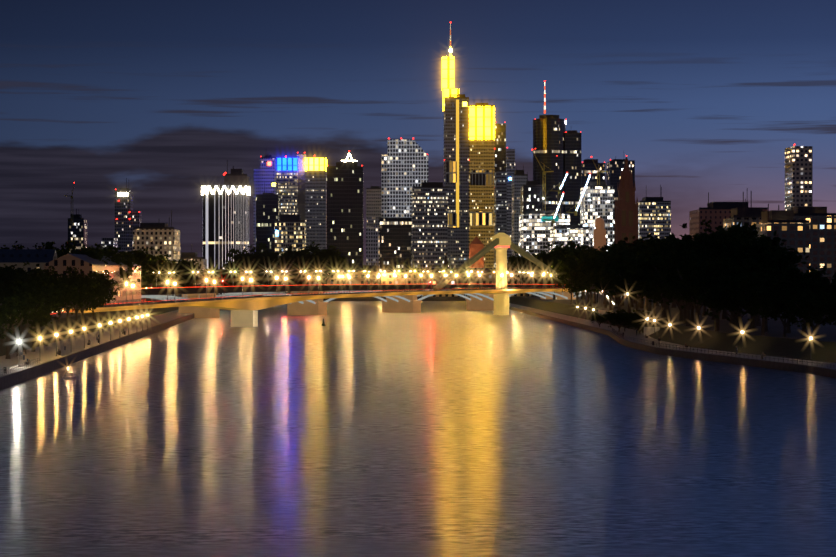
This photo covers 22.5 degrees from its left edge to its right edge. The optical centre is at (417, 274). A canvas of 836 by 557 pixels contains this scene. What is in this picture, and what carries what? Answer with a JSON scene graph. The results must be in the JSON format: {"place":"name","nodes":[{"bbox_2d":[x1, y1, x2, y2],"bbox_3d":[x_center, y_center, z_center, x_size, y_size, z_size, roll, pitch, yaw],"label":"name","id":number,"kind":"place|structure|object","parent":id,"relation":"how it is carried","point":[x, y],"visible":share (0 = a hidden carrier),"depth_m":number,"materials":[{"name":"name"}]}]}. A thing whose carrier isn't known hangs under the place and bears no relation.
{"place":"outdoors","nodes":[
{"label":"outdoors","id":0,"kind":"place"},
{"bbox_2d":[0,294,219,389],"bbox_3d":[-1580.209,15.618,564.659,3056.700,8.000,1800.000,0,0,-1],"label":"bank ground","id":1,"kind":"structure","parent":0,"point":[159,319],"depth_m":541.03,"materials":[{"name":"grey concrete"}]},
{"bbox_2d":[0,287,18,332],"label":"tree","id":2,"kind":"object","parent":1,"relation":"on","point":[8,305],"visible":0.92,"depth_m":390.79,"materials":[{"name":"green plant"}]},
{"bbox_2d":[0,279,40,338],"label":"tree","id":3,"kind":"object","parent":1,"relation":"on","point":[14,290],"visible":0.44,"depth_m":403.35,"materials":[{"name":"green plant"}]},
{"bbox_2d":[0,249,57,271],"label":"building","id":4,"kind":"structure","parent":1,"relation":"on","point":[33,260],"depth_m":695.94,"materials":[{"name":"grey stone"}]},
{"bbox_2d":[0,270,59,358],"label":"tree","id":5,"kind":"object","parent":1,"relation":"on","point":[20,281],"visible":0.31,"depth_m":415.76,"materials":[{"name":"green plant"}]},
{"bbox_2d":[9,280,53,353],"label":"tree","id":6,"kind":"object","parent":1,"relation":"on","point":[36,324],"visible":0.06,"depth_m":441.83,"materials":[{"name":"green plant"}]},
{"bbox_2d":[1,270,63,355],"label":"tree","id":7,"kind":"object","parent":1,"relation":"on","point":[46,296],"visible":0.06,"depth_m":428.81,"materials":[{"name":"green plant"}]},
{"bbox_2d":[22,286,59,351],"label":"tree","id":8,"kind":"object","parent":1,"relation":"on","point":[46,312],"visible":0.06,"depth_m":454.71,"materials":[{"name":"green plant"}]},
{"bbox_2d":[50,277,86,323],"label":"tree","id":9,"kind":"object","parent":1,"relation":"on","point":[69,293],"visible":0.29,"depth_m":566.27,"materials":[{"name":"green plant"}]},
{"bbox_2d":[49,270,89,324],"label":"tree","id":10,"kind":"object","parent":1,"relation":"on","point":[74,278],"visible":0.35,"depth_m":580.39,"materials":[{"name":"green plant"}]},
{"bbox_2d":[58,266,103,325],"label":"tree","id":11,"kind":"object","parent":1,"relation":"on","point":[91,287],"visible":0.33,"depth_m":595.74,"materials":[{"name":"green plant"}]},
{"bbox_2d":[72,275,108,323],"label":"tree","id":12,"kind":"object","parent":1,"relation":"on","point":[96,292],"visible":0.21,"depth_m":615.13,"materials":[{"name":"green plant"}]},
{"bbox_2d":[73,243,109,263],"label":"tree","id":13,"kind":"object","parent":1,"relation":"on","point":[93,254],"visible":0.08,"depth_m":716.09,"materials":[{"name":"green plant"}]},
{"bbox_2d":[44,254,140,312],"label":"old block","id":14,"kind":"structure","parent":1,"relation":"on","point":[86,264],"depth_m":707.99,"materials":[{"name":"grey stone"}]},
{"bbox_2d":[103,254,133,287],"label":"tree","id":15,"kind":"object","parent":1,"relation":"on","point":[119,260],"visible":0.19,"depth_m":747.50,"materials":[{"name":"green plant"}]},
{"bbox_2d":[104,246,141,285],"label":"tree","id":16,"kind":"object","parent":1,"relation":"on","point":[128,257],"visible":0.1,"depth_m":769.54,"materials":[{"name":"green plant"}]},
{"bbox_2d":[127,248,163,288],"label":"tree","id":17,"kind":"object","parent":1,"relation":"on","point":[148,264],"visible":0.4,"depth_m":871.86,"materials":[{"name":"green plant"}]},
{"bbox_2d":[133,210,179,288],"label":"building","id":18,"kind":"structure","parent":1,"relation":"on","point":[164,238],"depth_m":1392.53,"materials":[{"name":"grey"}]},
{"bbox_2d":[138,247,178,300],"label":"tree","id":19,"kind":"object","parent":1,"relation":"on","point":[160,258],"visible":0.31,"depth_m":912.49,"materials":[{"name":"green plant"}]},
{"bbox_2d":[169,267,197,287],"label":"tree","id":20,"kind":"object","parent":1,"relation":"on","point":[186,278],"visible":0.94,"depth_m":1265.69,"materials":[{"name":"green plant"}]},
{"bbox_2d":[180,252,206,284],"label":"block behind trees","id":21,"kind":"structure","parent":1,"relation":"on","point":[188,256],"depth_m":1445.12,"materials":[{"name":"grey concrete"}]},
{"bbox_2d":[194,267,220,286],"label":"tree","id":22,"kind":"object","parent":1,"relation":"on","point":[207,275],"visible":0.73,"depth_m":1275.79,"materials":[{"name":"green plant"}]},
{"bbox_2d":[223,260,268,286],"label":"tree","id":23,"kind":"object","parent":1,"relation":"on","point":[255,271],"visible":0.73,"depth_m":1186.13,"materials":[{"name":"green plant"}]},
{"bbox_2d":[224,243,275,295],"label":"tree","id":24,"kind":"object","parent":1,"relation":"on","point":[248,257],"visible":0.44,"depth_m":1251.78,"materials":[{"name":"green plant"}]},
{"bbox_2d":[249,251,282,295],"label":"tree","id":25,"kind":"object","parent":1,"relation":"on","point":[264,261],"visible":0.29,"depth_m":1223.57,"materials":[{"name":"green plant"}]},
{"bbox_2d":[265,254,298,293],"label":"tree","id":26,"kind":"object","parent":1,"relation":"on","point":[280,274],"visible":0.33,"depth_m":1191.57,"materials":[{"name":"green plant"}]},
{"bbox_2d":[269,245,322,285],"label":"tree","id":27,"kind":"object","parent":1,"relation":"on","point":[287,257],"visible":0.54,"depth_m":1186.70,"materials":[{"name":"green plant"}]},
{"bbox_2d":[293,241,350,291],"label":"tree","id":28,"kind":"object","parent":1,"relation":"on","point":[326,261],"visible":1,"depth_m":1179.33,"materials":[{"name":"green plant"}]},
{"bbox_2d":[254,169,259,250],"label":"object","id":29,"kind":"object","parent":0,"point":[256,181],"visible":0.29,"depth_m":2294.57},
{"bbox_2d":[57,288,568,312],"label":"bridge deck","id":30,"kind":"structure","parent":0,"point":[248,303],"depth_m":760.97,"materials":[{"name":"concrete"}]},
{"bbox_2d":[96,286,563,307],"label":"bridge railing","id":31,"kind":"object","parent":30,"relation":"on","point":[222,296],"visible":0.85,"depth_m":793.26,"materials":[{"name":"red metal"}]},
{"bbox_2d":[219,284,592,300],"bbox_3d":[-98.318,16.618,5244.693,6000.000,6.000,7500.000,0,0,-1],"label":"bank ground","id":32,"kind":"structure","parent":0,"point":[425,299],"depth_m":1495.89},
{"bbox_2d":[68,209,86,250],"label":"tower","id":33,"kind":"structure","parent":32,"relation":"on","point":[77,230],"depth_m":2488.20,"materials":[{"name":"grey"}]},
{"bbox_2d":[115,178,132,253],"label":"tower","id":34,"kind":"structure","parent":32,"relation":"on","point":[123,206],"depth_m":2289.76,"materials":[{"name":"grey"}]},
{"bbox_2d":[203,185,248,293],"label":"skyscraper","id":35,"kind":"structure","parent":32,"relation":"on","point":[225,222],"depth_m":1494.72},
{"bbox_2d":[224,160,248,185],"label":"skyscraper","id":36,"kind":"structure","parent":32,"relation":"on","point":[236,177],"depth_m":1528.35,"materials":[{"name":"grey"}]},
{"bbox_2d":[256,181,279,284],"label":"skyscraper","id":37,"kind":"structure","parent":32,"relation":"on","point":[267,209],"depth_m":2093.07,"materials":[{"name":"grey glass"}]},
{"bbox_2d":[260,155,275,193],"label":"skyscraper","id":38,"kind":"structure","parent":32,"relation":"on","point":[268,175],"depth_m":2292.83,"materials":[{"name":"grey"}]},
{"bbox_2d":[277,170,296,213],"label":"skyscraper","id":39,"kind":"structure","parent":32,"relation":"on","point":[287,187],"depth_m":2193.36,"materials":[{"name":"grey glass"}]},
{"bbox_2d":[276,158,297,170],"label":"blue tower crown lights","id":40,"kind":"object","parent":39,"relation":"attached to","point":[286,164],"visible":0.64,"depth_m":2193.06},
{"bbox_2d":[275,214,305,284],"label":"lit office","id":41,"kind":"structure","parent":32,"relation":"on","point":[291,228],"depth_m":1693.94,"materials":[{"name":"grey glass"}]},
{"bbox_2d":[297,154,306,221],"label":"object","id":42,"kind":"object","parent":32,"relation":"on","point":[301,187],"visible":0.36,"depth_m":2201.64,"materials":[{"name":"grey"}]},
{"bbox_2d":[305,171,326,284],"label":"skyscraper","id":43,"kind":"structure","parent":32,"relation":"on","point":[316,205],"depth_m":2187.96,"materials":[{"name":"grey glass"}]},
{"bbox_2d":[305,158,326,171],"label":"yellow tower crown lights","id":44,"kind":"object","parent":43,"relation":"attached to","point":[315,164],"visible":0.79,"depth_m":2187.65},
{"bbox_2d":[327,156,362,264],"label":"tower","id":45,"kind":"structure","parent":32,"relation":"on","point":[345,207],"depth_m":1994.66,"materials":[{"name":"grey glass"}]},
{"bbox_2d":[321,265,378,291],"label":"building","id":46,"kind":"structure","parent":32,"relation":"on","point":[360,273],"depth_m":1375.18,"materials":[{"name":"beige tile"}]},
{"bbox_2d":[366,226,379,284],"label":"skyscraper","id":47,"kind":"structure","parent":32,"relation":"on","point":[372,245],"depth_m":1895.19,"materials":[{"name":"grey"}]},
{"bbox_2d":[366,186,380,225],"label":"grey tower","id":48,"kind":"structure","parent":32,"relation":"on","point":[373,204],"depth_m":2295.10,"materials":[{"name":"grey"}]},
{"bbox_2d":[379,217,411,284],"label":"office building","id":49,"kind":"structure","parent":32,"relation":"on","point":[395,242],"depth_m":2090.58,"materials":[{"name":"black glass"}]},
{"bbox_2d":[381,155,387,216],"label":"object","id":50,"kind":"structure","parent":49,"relation":"on","point":[384,185],"depth_m":2098.38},
{"bbox_2d":[388,140,427,216],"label":"skyscraper","id":51,"kind":"structure","parent":49,"relation":"on","point":[407,165],"depth_m":2095.73,"materials":[{"name":"grey"}]},
{"bbox_2d":[412,182,447,267],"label":"lit office","id":52,"kind":"structure","parent":32,"relation":"on","point":[429,224],"depth_m":1896.20,"materials":[{"name":"grey glass"}]},
{"bbox_2d":[469,103,494,267],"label":"skyscraper","id":53,"kind":"structure","parent":32,"relation":"on","point":[481,157],"depth_m":2401.55,"materials":[{"name":"brown glass"}]},
{"bbox_2d":[456,100,458,226],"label":"light strip","id":54,"kind":"object","parent":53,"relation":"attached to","point":[457,153],"visible":0.93,"depth_m":2396.71,"materials":[{"name":"yellow"}]},
{"bbox_2d":[442,56,494,139],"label":"illuminated tower top","id":55,"kind":"object","parent":53,"relation":"on","point":[482,122],"visible":0.69,"depth_m":2401.38,"materials":[{"name":"yellow glass"}]},
{"bbox_2d":[494,172,506,267],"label":"skyscraper","id":56,"kind":"structure","parent":32,"relation":"on","point":[500,202],"depth_m":2197.77,"materials":[{"name":"grey glass"}]},
{"bbox_2d":[495,124,505,171],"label":"tower","id":57,"kind":"structure","parent":32,"relation":"on","point":[500,147],"depth_m":2447.97,"materials":[{"name":"grey"}]},
{"bbox_2d":[506,149,514,263],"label":"tower","id":58,"kind":"structure","parent":32,"relation":"on","point":[510,162],"depth_m":2498.25,"materials":[{"name":"grey"}]},
{"bbox_2d":[512,165,526,256],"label":"grey office","id":59,"kind":"structure","parent":32,"relation":"on","point":[519,179],"depth_m":2298.21,"materials":[{"name":"grey"}]},
{"bbox_2d":[521,172,543,214],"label":"building","id":60,"kind":"structure","parent":32,"relation":"on","point":[532,193],"depth_m":2148.36,"materials":[{"name":"grey glass"}]},
{"bbox_2d":[519,211,569,256],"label":"building","id":61,"kind":"structure","parent":32,"relation":"on","point":[534,227],"depth_m":1998.28,"materials":[{"name":"white glass"}]},
{"bbox_2d":[533,118,565,212],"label":"round tower","id":62,"kind":"structure","parent":32,"relation":"on","point":[549,139],"depth_m":2501.21,"materials":[{"name":"black glass"}]},
{"bbox_2d":[565,130,580,224],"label":"square tower","id":63,"kind":"structure","parent":32,"relation":"on","point":[572,164],"depth_m":2509.74,"materials":[{"name":"grey glass"}]},
{"bbox_2d":[581,159,604,187],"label":"tower","id":64,"kind":"structure","parent":32,"relation":"on","point":[587,166],"depth_m":2600.38,"materials":[{"name":"grey glass"}]},
{"bbox_2d":[580,179,613,247],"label":"building","id":65,"kind":"structure","parent":32,"relation":"on","point":[600,195],"depth_m":2019.50,"materials":[{"name":"grey glass"}]},
{"bbox_2d":[594,216,605,249],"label":"tower","id":66,"kind":"structure","parent":32,"relation":"on","point":[600,235],"depth_m":1498.50,"materials":[{"name":"brown stone"}]},
{"bbox_2d":[606,156,634,243],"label":"tower","id":67,"kind":"structure","parent":32,"relation":"on","point":[614,167],"depth_m":2600.96,"materials":[{"name":"grey"}]},
{"bbox_2d":[615,157,637,243],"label":"cathedral tower","id":68,"kind":"structure","parent":32,"relation":"on","point":[626,214],"depth_m":1699.39,"materials":[{"name":"stone"}]},
{"bbox_2d":[638,185,670,240],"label":"lit office","id":69,"kind":"structure","parent":32,"relation":"on","point":[654,216],"depth_m":1900.23,"materials":[{"name":"grey glass"}]},
{"bbox_2d":[785,146,812,209],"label":"skyscraper","id":70,"kind":"structure","parent":32,"relation":"on","point":[798,176],"depth_m":1501.36,"materials":[{"name":"grey"}]},
{"bbox_2d":[0,301,835,556],"bbox_3d":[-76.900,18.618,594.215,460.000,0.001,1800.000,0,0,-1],"label":"river water","id":71,"kind":"structure","parent":0,"point":[431,429],"depth_m":228.29,"materials":[{"name":"blue liquid"}]},
{"bbox_2d":[444,94,468,267],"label":"skyscraper","id":72,"kind":"structure","parent":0,"point":[458,246],"depth_m":2397.00,"materials":[{"name":"grey glass"}]},
{"bbox_2d":[446,161,492,226],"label":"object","id":73,"kind":"structure","parent":0,"point":[481,177],"depth_m":2401.07,"materials":[{"name":"yellow glass"}]},
{"bbox_2d":[550,215,589,250],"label":"building","id":74,"kind":"structure","parent":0,"point":[580,232],"depth_m":1958.87,"materials":[{"name":"white glass"}]},
{"bbox_2d":[509,294,835,377],"bbox_3d":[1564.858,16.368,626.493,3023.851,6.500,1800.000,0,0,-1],"label":"bank ground","id":75,"kind":"structure","parent":0,"point":[794,344],"depth_m":505.93,"materials":[{"name":"stone"}]},
{"bbox_2d":[381,268,544,296],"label":"riverfront long house","id":76,"kind":"structure","parent":75,"relation":"on","point":[487,276],"depth_m":1346.43,"materials":[{"name":"grey stone"}]},
{"bbox_2d":[469,236,483,267],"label":"tower","id":77,"kind":"structure","parent":75,"relation":"on","point":[476,244],"depth_m":1396.68,"materials":[{"name":"brown stone"}]},
{"bbox_2d":[507,254,546,296],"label":"tree","id":78,"kind":"object","parent":75,"relation":"on","point":[525,267],"visible":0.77,"depth_m":1282.26,"materials":[{"name":"green plant"}]},
{"bbox_2d":[537,255,563,299],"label":"tree","id":79,"kind":"object","parent":75,"relation":"on","point":[552,264],"visible":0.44,"depth_m":1155.44,"materials":[{"name":"green plant"}]},
{"bbox_2d":[535,237,586,285],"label":"tree","id":80,"kind":"object","parent":75,"relation":"on","point":[557,251],"visible":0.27,"depth_m":1196.31,"materials":[{"name":"green plant"}]},
{"bbox_2d":[549,253,592,304],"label":"tree","id":81,"kind":"object","parent":75,"relation":"on","point":[568,266],"visible":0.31,"depth_m":955.34,"materials":[{"name":"green plant"}]},
{"bbox_2d":[572,256,599,306],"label":"tree","id":82,"kind":"object","parent":75,"relation":"on","point":[584,269],"visible":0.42,"depth_m":883.78,"materials":[{"name":"green plant"}]},
{"bbox_2d":[589,250,620,309],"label":"tree","id":83,"kind":"object","parent":75,"relation":"on","point":[605,259],"visible":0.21,"depth_m":813.76,"materials":[{"name":"green plant"}]},
{"bbox_2d":[603,309,630,331],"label":"tree","id":84,"kind":"object","parent":75,"relation":"on","point":[615,317],"visible":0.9,"depth_m":628.38,"materials":[{"name":"green plant"}]},
{"bbox_2d":[599,246,640,312],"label":"tree","id":85,"kind":"object","parent":75,"relation":"on","point":[608,268],"visible":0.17,"depth_m":743.42,"materials":[{"name":"green plant"}]},
{"bbox_2d":[607,257,645,311],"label":"tree","id":86,"kind":"object","parent":75,"relation":"on","point":[621,286],"visible":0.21,"depth_m":718.44,"materials":[{"name":"green plant"}]},
{"bbox_2d":[623,238,673,322],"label":"tree","id":87,"kind":"object","parent":75,"relation":"on","point":[636,278],"visible":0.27,"depth_m":614.38,"materials":[{"name":"green plant"}]},
{"bbox_2d":[636,241,682,321],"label":"tree","id":88,"kind":"object","parent":75,"relation":"on","point":[652,261],"visible":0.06,"depth_m":603.40,"materials":[{"name":"green plant"}]},
{"bbox_2d":[651,235,698,323],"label":"tree","id":89,"kind":"object","parent":75,"relation":"on","point":[687,243],"visible":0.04,"depth_m":584.30,"materials":[{"name":"green plant"}]},
{"bbox_2d":[657,247,705,325],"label":"tree","id":90,"kind":"object","parent":75,"relation":"on","point":[669,274],"visible":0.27,"depth_m":555.57,"materials":[{"name":"green plant"}]},
{"bbox_2d":[646,244,719,324],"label":"tree","id":91,"kind":"object","parent":75,"relation":"on","point":[700,252],"visible":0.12,"depth_m":566.03,"materials":[{"name":"green plant"}]},
{"bbox_2d":[665,255,706,327],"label":"tree","id":92,"kind":"object","parent":75,"relation":"on","point":[684,290],"visible":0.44,"depth_m":538.18,"materials":[{"name":"green plant"}]},
{"bbox_2d":[678,256,743,331],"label":"tree","id":93,"kind":"object","parent":75,"relation":"on","point":[706,279],"visible":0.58,"depth_m":503.84,"materials":[{"name":"green plant"}]},
{"bbox_2d":[668,219,755,319],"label":"tree","id":94,"kind":"object","parent":75,"relation":"on","point":[672,237],"visible":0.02,"depth_m":636.84,"materials":[{"name":"green plant"}]},
{"bbox_2d":[697,276,753,332],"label":"tree","id":95,"kind":"object","parent":75,"relation":"on","point":[725,297],"visible":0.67,"depth_m":487.52,"materials":[{"name":"green plant"}]},
{"bbox_2d":[689,192,767,240],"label":"building","id":96,"kind":"structure","parent":75,"relation":"on","point":[716,213],"depth_m":1299.58,"materials":[{"name":"brown"}]},
{"bbox_2d":[667,223,791,323],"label":"tree","id":97,"kind":"object","parent":75,"relation":"on","point":[717,247],"visible":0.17,"depth_m":577.12,"materials":[{"name":"green plant"}]},
{"bbox_2d":[723,191,762,230],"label":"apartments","id":98,"kind":"structure","parent":75,"relation":"on","point":[751,215],"depth_m":964.71,"materials":[{"name":"grey"}]},
{"bbox_2d":[736,271,786,334],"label":"tree","id":99,"kind":"object","parent":75,"relation":"on","point":[750,290],"visible":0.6,"depth_m":472.27,"materials":[{"name":"green plant"}]},
{"bbox_2d":[719,230,808,325],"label":"tree","id":100,"kind":"object","parent":75,"relation":"on","point":[767,255],"visible":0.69,"depth_m":554.52,"materials":[{"name":"green plant"}]},
{"bbox_2d":[752,202,809,272],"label":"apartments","id":101,"kind":"structure","parent":75,"relation":"on","point":[795,233],"depth_m":899.00,"materials":[{"name":"grey"}]},
{"bbox_2d":[753,280,810,336],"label":"tree","id":102,"kind":"object","parent":75,"relation":"on","point":[780,298],"visible":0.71,"depth_m":458.02,"materials":[{"name":"green plant"}]},
{"bbox_2d":[773,265,834,334],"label":"tree","id":103,"kind":"object","parent":75,"relation":"on","point":[807,280],"visible":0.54,"depth_m":477.93,"materials":[{"name":"green plant"}]},
{"bbox_2d":[785,289,835,339],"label":"tree","id":104,"kind":"object","parent":75,"relation":"on","point":[804,311],"visible":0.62,"depth_m":442.49,"materials":[{"name":"green plant"}]},
{"bbox_2d":[792,207,835,283],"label":"apartments","id":105,"kind":"structure","parent":75,"relation":"on","point":[822,237],"depth_m":1009.63,"materials":[{"name":"grey"}]},
{"label":"ground","id":106,"kind":"structure","parent":0,"visible":0},
{"bbox_2d":[231,310,257,326],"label":"bridge pier","id":107,"kind":"structure","parent":106,"relation":"on","point":[244,318],"depth_m":755.87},
{"bbox_2d":[179,290,643,317],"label":"bridge piers","id":108,"kind":"structure","parent":106,"relation":"on","point":[413,305],"depth_m":1035.34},
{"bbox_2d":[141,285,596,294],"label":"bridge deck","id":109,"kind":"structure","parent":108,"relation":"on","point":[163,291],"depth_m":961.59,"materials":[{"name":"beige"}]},
{"bbox_2d":[141,290,626,303],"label":"bridge arches","id":110,"kind":"structure","parent":108,"relation":"on","point":[161,297],"depth_m":1004.67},
{"bbox_2d":[492,233,510,314],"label":"bridge pylon","id":111,"kind":"object","parent":106,"relation":"on","point":[501,304],"visible":0.69,"depth_m":974.87,"materials":[{"name":"beige stone"}]},
{"bbox_2d":[433,238,561,290],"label":"suspension cables","id":112,"kind":"object","parent":111,"relation":"attached to","point":[449,278],"visible":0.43,"depth_m":960.20,"materials":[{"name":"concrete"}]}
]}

